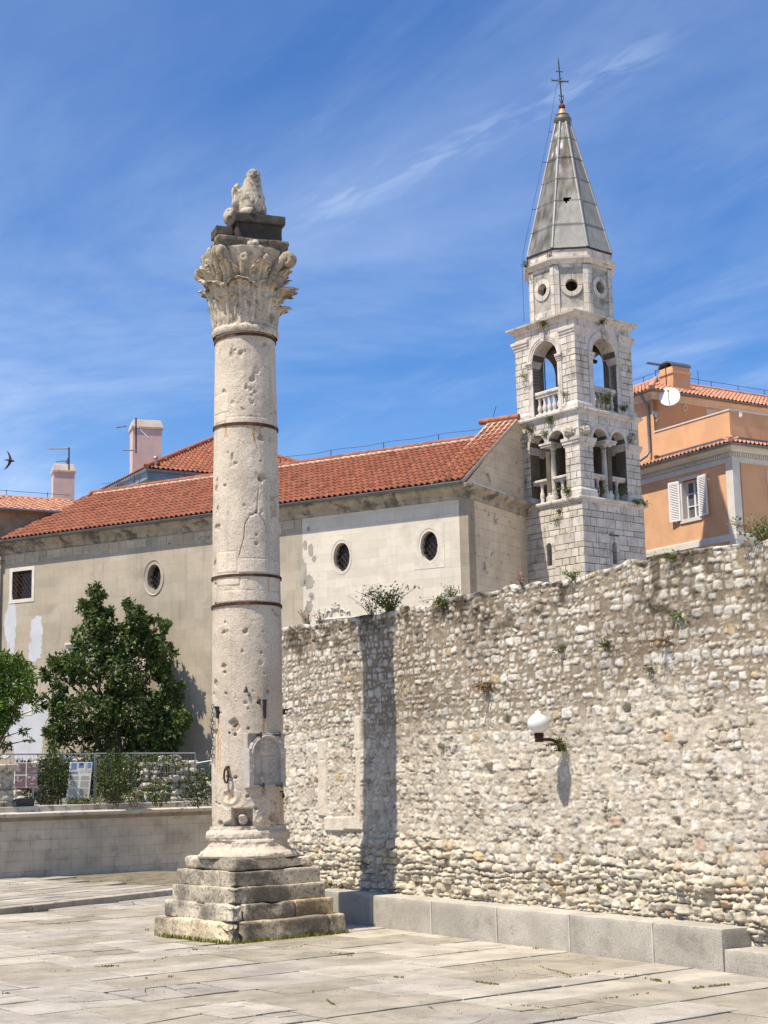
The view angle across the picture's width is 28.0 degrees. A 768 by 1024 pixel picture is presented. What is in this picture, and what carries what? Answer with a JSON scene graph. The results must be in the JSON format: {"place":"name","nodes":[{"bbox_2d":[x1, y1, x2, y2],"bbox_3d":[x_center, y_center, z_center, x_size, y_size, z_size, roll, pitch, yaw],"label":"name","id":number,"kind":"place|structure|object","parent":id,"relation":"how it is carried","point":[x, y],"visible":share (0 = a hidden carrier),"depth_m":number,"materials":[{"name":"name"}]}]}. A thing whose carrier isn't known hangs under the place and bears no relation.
{"place":"outdoors","nodes":[
{"label":"outdoors","id":0,"kind":"place"},
{"bbox_2d":[4,451,13,469],"bbox_3d":[-6.485,-0.898,26.585,0.202,0.342,0.052,-2,-10,2],"label":"swift","id":1,"kind":"object","parent":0,"point":[9,460],"visible":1,"depth_m":26.57,"materials":[{"name":"black"}]},
{"bbox_2d":[0,876,172,905],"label":"raised paving","id":2,"kind":"structure","parent":0,"point":[32,890],"depth_m":39.18,"materials":[{"name":"stone"}]},
{"bbox_2d":[39,871,176,885],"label":"raised ground","id":3,"kind":"structure","parent":0,"point":[161,878],"depth_m":44.32,"materials":[{"name":"beige stone"}]},
{"bbox_2d":[0,895,767,1023],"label":"paving","id":4,"kind":"structure","parent":0,"point":[269,982],"depth_m":20.89,"materials":[{"name":"stone"}]},
{"bbox_2d":[154,212,344,942],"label":"ancient column","id":5,"kind":"structure","parent":4,"relation":"on","point":[249,872],"depth_m":28.33,"materials":[{"name":"stone"}]},
{"bbox_2d":[223,169,266,224],"bbox_3d":[-2.719,-6.195,30.378,0.865,1.030,0.998,1,-10,-14],"label":"stone griffin","id":6,"kind":"object","parent":5,"relation":"on","point":[248,197],"visible":0.72,"depth_m":30.09,"materials":[{"name":"stone"}]},
{"bbox_2d":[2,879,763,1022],"bbox_3d":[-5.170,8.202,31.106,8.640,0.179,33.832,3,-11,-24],"label":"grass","id":7,"kind":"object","parent":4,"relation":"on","point":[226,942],"visible":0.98,"depth_m":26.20,"materials":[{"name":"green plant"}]},
{"bbox_2d":[282,539,767,946],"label":"rubble wall","id":8,"kind":"structure","parent":4,"relation":"on","point":[644,795],"depth_m":25.61,"materials":[{"name":"beige stone"}]},
{"bbox_2d":[298,610,315,624],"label":"wall plant","id":9,"kind":"object","parent":8,"relation":"on","point":[305,619],"depth_m":33.34,"materials":[{"name":"green plant"}]},
{"bbox_2d":[314,607,327,623],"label":"wall plant","id":10,"kind":"object","parent":8,"relation":"on","point":[319,619],"depth_m":32.86,"materials":[{"name":"green plant"}]},
{"bbox_2d":[349,594,377,614],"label":"wall plant","id":11,"kind":"object","parent":8,"relation":"on","point":[369,609],"depth_m":31.03,"materials":[{"name":"green plant"}]},
{"bbox_2d":[356,581,419,620],"bbox_3d":[-0.004,1.758,30.447,1.081,0.805,1.177,-9,-13,38],"label":"shrub","id":12,"kind":"object","parent":8,"relation":"on","point":[388,607],"visible":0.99,"depth_m":30.39,"materials":[{"name":"green plant"}]},
{"bbox_2d":[419,591,448,608],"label":"wall plant","id":13,"kind":"object","parent":8,"relation":"on","point":[439,600],"depth_m":28.65,"materials":[{"name":"green plant"}]},
{"bbox_2d":[441,581,466,599],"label":"wall plant","id":14,"kind":"object","parent":8,"relation":"on","point":[450,592],"depth_m":28.65,"materials":[{"name":"green plant"}]},
{"bbox_2d":[468,676,494,691],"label":"wall plant","id":15,"kind":"object","parent":8,"relation":"attached to","point":[483,686],"depth_m":27.25,"materials":[{"name":"plant"}]},
{"bbox_2d":[515,572,527,589],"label":"wall plant","id":16,"kind":"object","parent":8,"relation":"on","point":[520,582],"depth_m":26.82,"materials":[{"name":"green plant"}]},
{"bbox_2d":[527,711,560,750],"bbox_3d":[2.660,3.589,25.195,0.643,0.657,0.369,2,-11,-19],"label":"wall lamp","id":17,"kind":"object","parent":8,"relation":"attached to","point":[538,723],"visible":1,"depth_m":25.06,"materials":[{"name":"white glass"}]},
{"bbox_2d":[543,736,568,751],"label":"wall plant","id":18,"kind":"object","parent":8,"relation":"attached to","point":[561,745],"depth_m":25.31,"materials":[{"name":"green plant"}]},
{"bbox_2d":[552,643,566,656],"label":"wall plant","id":19,"kind":"object","parent":8,"relation":"attached to","point":[560,647],"depth_m":25.58,"materials":[{"name":"green plant"}]},
{"bbox_2d":[557,566,580,581],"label":"wall plant","id":20,"kind":"object","parent":8,"relation":"on","point":[572,576],"depth_m":25.50,"materials":[{"name":"green plant"}]},
{"bbox_2d":[593,881,602,893],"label":"wall plant","id":21,"kind":"object","parent":8,"relation":"attached to","point":[599,887],"depth_m":24.28,"materials":[{"name":"green plant"}]},
{"bbox_2d":[592,633,611,648],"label":"wall plant","id":22,"kind":"object","parent":8,"relation":"on","point":[607,643],"depth_m":24.59,"materials":[{"name":"green plant"}]},
{"bbox_2d":[643,663,654,676],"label":"wall plant","id":23,"kind":"object","parent":8,"relation":"attached to","point":[649,668],"depth_m":23.69,"materials":[{"name":"green plant"}]},
{"bbox_2d":[640,632,671,647],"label":"wall plant","id":24,"kind":"object","parent":8,"relation":"on","point":[665,640],"depth_m":23.39,"materials":[{"name":"plant"}]},
{"bbox_2d":[646,549,684,561],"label":"wall plant","id":25,"kind":"object","parent":8,"relation":"on","point":[668,557],"depth_m":23.48,"materials":[{"name":"green plant"}]},
{"bbox_2d":[668,605,686,627],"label":"wall plant","id":26,"kind":"object","parent":8,"relation":"attached to","point":[678,615],"depth_m":23.19,"materials":[{"name":"green plant"}]},
{"bbox_2d":[726,513,767,545],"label":"shrub","id":27,"kind":"object","parent":8,"relation":"on","point":[764,533],"visible":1,"depth_m":22.02,"materials":[{"name":"green plant"}]},
{"bbox_2d":[325,888,767,977],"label":"stone ledge","id":28,"kind":"object","parent":4,"relation":"on","point":[726,948],"visible":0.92,"depth_m":24.01,"materials":[{"name":"stone"}]},
{"bbox_2d":[0,0,767,500],"label":"sky","id":29,"kind":"structure","parent":0,"point":[399,145],"materials":[{"name":"blue"}]},
{"label":"terrace ground","id":30,"kind":"structure","parent":0,"visible":0},
{"bbox_2d":[0,648,43,758],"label":"young tree","id":31,"kind":"object","parent":30,"relation":"on","point":[15,667],"visible":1,"depth_m":50.07,"materials":[{"name":"green plant"}]},
{"bbox_2d":[10,758,36,798],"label":"shrub","id":32,"kind":"object","parent":30,"relation":"on","point":[27,789],"visible":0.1,"depth_m":51.20,"materials":[{"name":"green plant"}]},
{"bbox_2d":[14,763,36,798],"bbox_3d":[-10.982,8.408,47.137,0.932,1.459,0.342,7,-13,-40],"label":"photo board","id":33,"kind":"object","parent":30,"relation":"on","point":[25,775],"visible":0.88,"depth_m":47.16,"materials":[{"name":"metal"}]},
{"bbox_2d":[0,490,73,539],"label":"brown walled house","id":34,"kind":"structure","parent":30,"relation":"on","point":[16,511],"depth_m":63.01,"materials":[{"name":"tile"}]},
{"bbox_2d":[50,464,75,500],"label":"chimney","id":35,"kind":"object","parent":34,"relation":"on","point":[63,480],"visible":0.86,"depth_m":79.71,"materials":[{"name":"pink paint"}]},
{"bbox_2d":[49,447,69,469],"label":"tv antenna","id":36,"kind":"object","parent":35,"relation":"attached to","point":[68,460],"visible":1,"depth_m":78.69,"materials":[{"name":"metal"}]},
{"bbox_2d":[0,755,84,804],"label":"dry stone heap","id":37,"kind":"object","parent":30,"relation":"on","point":[71,759],"visible":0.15,"depth_m":49.24,"materials":[{"name":"stone"}]},
{"bbox_2d":[31,792,58,804],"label":"shrub","id":38,"kind":"object","parent":30,"relation":"on","point":[47,800],"visible":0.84,"depth_m":47.37,"materials":[{"name":"green plant"}]},
{"bbox_2d":[0,753,94,803],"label":"fence panel","id":39,"kind":"object","parent":30,"relation":"on","point":[64,754],"visible":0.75,"depth_m":48.25,"materials":[{"name":"metal"}]},
{"bbox_2d":[29,756,67,804],"bbox_3d":[-10.733,8.648,49.473,1.540,1.735,0.978,-1,-10,0],"label":"shrub","id":40,"kind":"object","parent":30,"relation":"on","point":[35,793],"visible":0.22,"depth_m":49.36,"materials":[{"name":"green plant"}]},
{"bbox_2d":[36,750,73,804],"bbox_3d":[-10.281,8.318,47.910,1.336,1.818,0.828,-1,-10,0],"label":"shrub","id":41,"kind":"object","parent":30,"relation":"on","point":[52,773],"visible":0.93,"depth_m":47.89,"materials":[{"name":"green plant"}]},
{"bbox_2d":[44,741,72,804],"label":"shrub","id":42,"kind":"object","parent":30,"relation":"on","point":[55,749],"visible":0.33,"depth_m":51.82,"materials":[{"name":"green plant"}]},
{"bbox_2d":[66,762,91,804],"bbox_3d":[-9.560,8.579,48.279,1.071,1.460,0.329,7,-13,-40],"label":"information board","id":43,"kind":"object","parent":30,"relation":"on","point":[80,779],"visible":0.87,"depth_m":48.30,"materials":[{"name":"metal"}]},
{"bbox_2d":[51,747,107,794],"bbox_3d":[-10.271,8.868,51.529,2.740,1.997,1.675,-1,-10,0],"label":"shrub","id":44,"kind":"object","parent":30,"relation":"on","point":[84,756],"visible":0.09,"depth_m":51.40,"materials":[{"name":"green plant"}]},
{"bbox_2d":[58,757,110,803],"bbox_3d":[-9.635,8.687,49.455,1.735,1.604,1.134,-1,-10,0],"label":"shrub","id":45,"kind":"object","parent":30,"relation":"on","point":[91,787],"visible":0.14,"depth_m":49.38,"materials":[{"name":"green plant"}]},
{"bbox_2d":[93,746,134,807],"bbox_3d":[-8.355,8.201,47.692,1.304,1.894,0.865,-1,-10,0],"label":"shrub","id":46,"kind":"object","parent":30,"relation":"on","point":[121,778],"visible":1,"depth_m":47.66,"materials":[{"name":"green plant"}]},
{"bbox_2d":[37,580,193,770],"bbox_3d":[-9.640,6.449,54.765,5.920,7.998,2.695,-1,-10,0],"label":"evergreen tree","id":47,"kind":"object","parent":30,"relation":"on","point":[112,700],"visible":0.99,"depth_m":54.62,"materials":[{"name":"green plant"}]},
{"bbox_2d":[92,753,144,802],"bbox_3d":[-8.583,8.626,49.684,1.744,1.760,1.150,-1,-10,0],"label":"shrub","id":48,"kind":"object","parent":30,"relation":"on","point":[139,769],"visible":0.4,"depth_m":49.62,"materials":[{"name":"green plant"}]},
{"bbox_2d":[121,786,148,806],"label":"shrub","id":49,"kind":"object","parent":30,"relation":"on","point":[133,796],"visible":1,"depth_m":47.41,"materials":[{"name":"green plant"}]},
{"bbox_2d":[95,752,195,803],"bbox_3d":[-7.748,8.716,50.203,3.811,1.716,0.051,7,-13,-40],"label":"fence panel","id":50,"kind":"object","parent":30,"relation":"on","point":[167,763],"visible":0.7,"depth_m":50.62,"materials":[{"name":"metal"}]},
{"bbox_2d":[112,750,198,781],"bbox_3d":[-7.991,9.108,52.876,3.344,1.901,1.832,-1,-10,0],"label":"shrub","id":51,"kind":"object","parent":30,"relation":"on","point":[150,759],"visible":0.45,"depth_m":52.58,"materials":[{"name":"green plant"}]},
{"bbox_2d":[142,777,177,807],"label":"shrub","id":52,"kind":"object","parent":30,"relation":"on","point":[163,788],"visible":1,"depth_m":47.59,"materials":[{"name":"green plant"}]},
{"bbox_2d":[111,755,211,802],"bbox_3d":[-7.569,9.201,52.721,3.633,1.756,1.527,7,-13,-40],"label":"dry stone heap","id":53,"kind":"object","parent":30,"relation":"on","point":[175,777],"visible":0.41,"depth_m":52.48,"materials":[{"name":"stone"}]},
{"bbox_2d":[177,768,211,808],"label":"shrub","id":54,"kind":"object","parent":30,"relation":"on","point":[199,777],"visible":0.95,"depth_m":47.99,"materials":[{"name":"green plant"}]},
{"bbox_3d":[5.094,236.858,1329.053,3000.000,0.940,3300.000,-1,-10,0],"label":"ground","id":55,"kind":"structure","parent":0,"visible":0},
{"bbox_2d":[0,801,211,877],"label":"terrace wall","id":56,"kind":"structure","parent":55,"relation":"on","point":[37,841],"depth_m":46.98,"materials":[{"name":"stone"}]},
{"bbox_2d":[0,764,18,806],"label":"carved altar stone","id":57,"kind":"object","parent":56,"relation":"on","point":[7,771],"visible":1,"depth_m":45.38,"materials":[{"name":"stone"}]},
{"bbox_2d":[13,798,33,806],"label":"stone block","id":58,"kind":"structure","parent":56,"relation":"on","point":[25,802],"depth_m":45.76,"materials":[{"name":"grey stone"}]},
{"bbox_2d":[62,794,108,804],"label":"shrub","id":59,"kind":"object","parent":56,"relation":"on","point":[86,799],"visible":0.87,"depth_m":47.34,"materials":[{"name":"green plant"}]},
{"bbox_2d":[73,437,297,501],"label":"hipped roof house","id":60,"kind":"structure","parent":55,"relation":"on","point":[197,457],"depth_m":71.45,"materials":[{"name":"red tile"}]},
{"bbox_2d":[128,419,163,472],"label":"chimney","id":61,"kind":"object","parent":60,"relation":"on","point":[149,449],"visible":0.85,"depth_m":72.93,"materials":[{"name":"pink paint"}]},
{"bbox_2d":[116,418,148,452],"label":"tv antenna","id":62,"kind":"object","parent":61,"relation":"attached to","point":[136,427],"visible":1,"depth_m":71.21,"materials":[{"name":"metal"}]},
{"bbox_2d":[0,407,533,804],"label":"stone church","id":63,"kind":"structure","parent":55,"relation":"on","point":[428,518],"depth_m":55.66,"materials":[{"name":"stone"}]},
{"bbox_2d":[9,566,34,603],"bbox_3d":[-14.228,2.900,60.874,1.323,1.407,0.302,-7,-11,30],"label":"barred window","id":64,"kind":"structure","parent":63,"relation":"in","point":[25,588],"depth_m":60.91,"materials":[{"name":"white stone"}]},
{"bbox_2d":[11,681,32,715],"bbox_3d":[-14.044,7.264,60.053,1.126,1.377,0.302,-7,-11,30],"label":"barred window","id":65,"kind":"structure","parent":63,"relation":"in","point":[30,713],"depth_m":59.76,"materials":[{"name":"white stone"}]},
{"bbox_2d":[64,641,88,679],"bbox_3d":[-11.648,5.708,58.847,1.202,1.427,0.381,-7,-11,30],"label":"barred window","id":66,"kind":"structure","parent":63,"relation":"in","point":[68,644],"depth_m":58.99,"materials":[{"name":"white stone"}]},
{"bbox_2d":[142,633,160,673],"bbox_3d":[-8.495,5.274,57.058,1.107,1.469,0.381,-7,-11,30],"label":"barred window","id":67,"kind":"structure","parent":63,"relation":"in","point":[159,633],"depth_m":57.13,"materials":[{"name":"white stone"}]},
{"bbox_2d":[143,560,163,594],"bbox_3d":[-8.527,2.465,57.588,0.941,1.322,0.336,-7,-11,30],"label":"oval window","id":68,"kind":"structure","parent":63,"relation":"in","point":[155,578],"depth_m":57.71,"materials":[{"name":"white stone"}]},
{"bbox_2d":[331,540,351,573],"bbox_3d":[-1.403,1.583,53.547,0.840,1.210,0.316,-7,-11,30],"label":"oval window","id":69,"kind":"structure","parent":63,"relation":"in","point":[343,557],"depth_m":53.68,"materials":[{"name":"white stone"}]},
{"bbox_2d":[413,522,444,569],"bbox_3d":[1.586,1.163,51.852,1.165,1.523,0.316,-7,-11,30],"label":"oval window","id":70,"kind":"structure","parent":63,"relation":"in","point":[431,545],"depth_m":51.85,"materials":[{"name":"white stone"}]},
{"bbox_2d":[505,58,647,582],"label":"bell tower","id":71,"kind":"structure","parent":55,"relation":"on","point":[584,447],"depth_m":55.18,"materials":[{"name":"stone"},{"name":"limestone"},{"name":"metal"}]},
{"bbox_2d":[520,261,529,270],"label":"plant","id":72,"kind":"object","parent":71,"relation":"on","point":[525,265],"visible":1,"depth_m":56.18,"materials":[{"name":"green plant"}]},
{"bbox_2d":[524,424,535,434],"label":"plant","id":73,"kind":"object","parent":71,"relation":"on","point":[529,429],"visible":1,"depth_m":55.29,"materials":[{"name":"green plant"}]},
{"bbox_2d":[532,318,547,328],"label":"plant","id":74,"kind":"object","parent":71,"relation":"on","point":[543,323],"visible":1,"depth_m":55.25,"materials":[{"name":"green plant"}]},
{"bbox_2d":[544,415,553,424],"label":"plant","id":75,"kind":"object","parent":71,"relation":"attached to","point":[549,420],"visible":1,"depth_m":54.58,"materials":[{"name":"green plant"}]},
{"bbox_2d":[555,485,570,496],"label":"plant","id":76,"kind":"object","parent":71,"relation":"on","point":[566,490],"visible":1,"depth_m":53.55,"materials":[{"name":"green plant"}]},
{"bbox_2d":[595,485,607,497],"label":"plant","id":77,"kind":"object","parent":71,"relation":"on","point":[602,491],"visible":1,"depth_m":53.82,"materials":[{"name":"green plant"}]},
{"bbox_2d":[599,316,609,325],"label":"plant","id":78,"kind":"object","parent":71,"relation":"on","point":[602,322],"visible":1,"depth_m":55.17,"materials":[{"name":"green plant"}]},
{"bbox_2d":[595,389,618,406],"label":"plant","id":79,"kind":"object","parent":71,"relation":"on","point":[606,398],"visible":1,"depth_m":54.67,"materials":[{"name":"green plant"}]},
{"bbox_2d":[615,485,626,495],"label":"plant","id":80,"kind":"object","parent":71,"relation":"on","point":[622,491],"visible":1,"depth_m":54.45,"materials":[{"name":"green plant"}]},
{"bbox_2d":[614,400,628,411],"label":"plant","id":81,"kind":"object","parent":71,"relation":"on","point":[623,408],"visible":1,"depth_m":55.19,"materials":[{"name":"green plant"}]},
{"bbox_2d":[631,498,642,507],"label":"plant","id":82,"kind":"object","parent":71,"relation":"on","point":[637,502],"visible":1,"depth_m":54.77,"materials":[{"name":"green plant"}]},
{"bbox_2d":[595,361,767,560],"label":"orange house","id":83,"kind":"structure","parent":55,"relation":"on","point":[703,460],"depth_m":61.49,"materials":[{"name":"painted plaster"},{"name":"terracotta tile"},{"name":"painted wood"}]},
{"bbox_2d":[646,362,667,385],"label":"tv antenna","id":84,"kind":"object","parent":83,"relation":"attached to","point":[659,364],"visible":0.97,"depth_m":65.47,"materials":[{"name":"metal"}]},
{"bbox_2d":[652,388,679,421],"bbox_3d":[11.620,-4.482,63.761,0.802,1.412,1.118,7,-13,-40],"label":"satellite dish","id":85,"kind":"object","parent":83,"relation":"attached to","point":[668,397],"visible":1,"depth_m":63.75,"materials":[{"name":"white paint"}]},
{"bbox_2d":[668,474,708,523],"bbox_3d":[12.368,-0.449,61.204,0.816,2.096,2.168,5,-12,-31],"label":"window","id":86,"kind":"structure","parent":83,"relation":"in","point":[689,498],"depth_m":61.44,"materials":[{"name":"white paint"}]},
{"bbox_2d":[706,408,717,414],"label":"terrace door","id":87,"kind":"structure","parent":83,"relation":"in","point":[708,411],"depth_m":65.77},
{"label":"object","id":88,"kind":"structure","parent":0,"visible":0},
{"bbox_2d":[0,888,172,914],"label":"kerb","id":89,"kind":"structure","parent":88,"relation":"on","point":[43,906],"depth_m":35.73,"materials":[{"name":"stone"}]}
]}

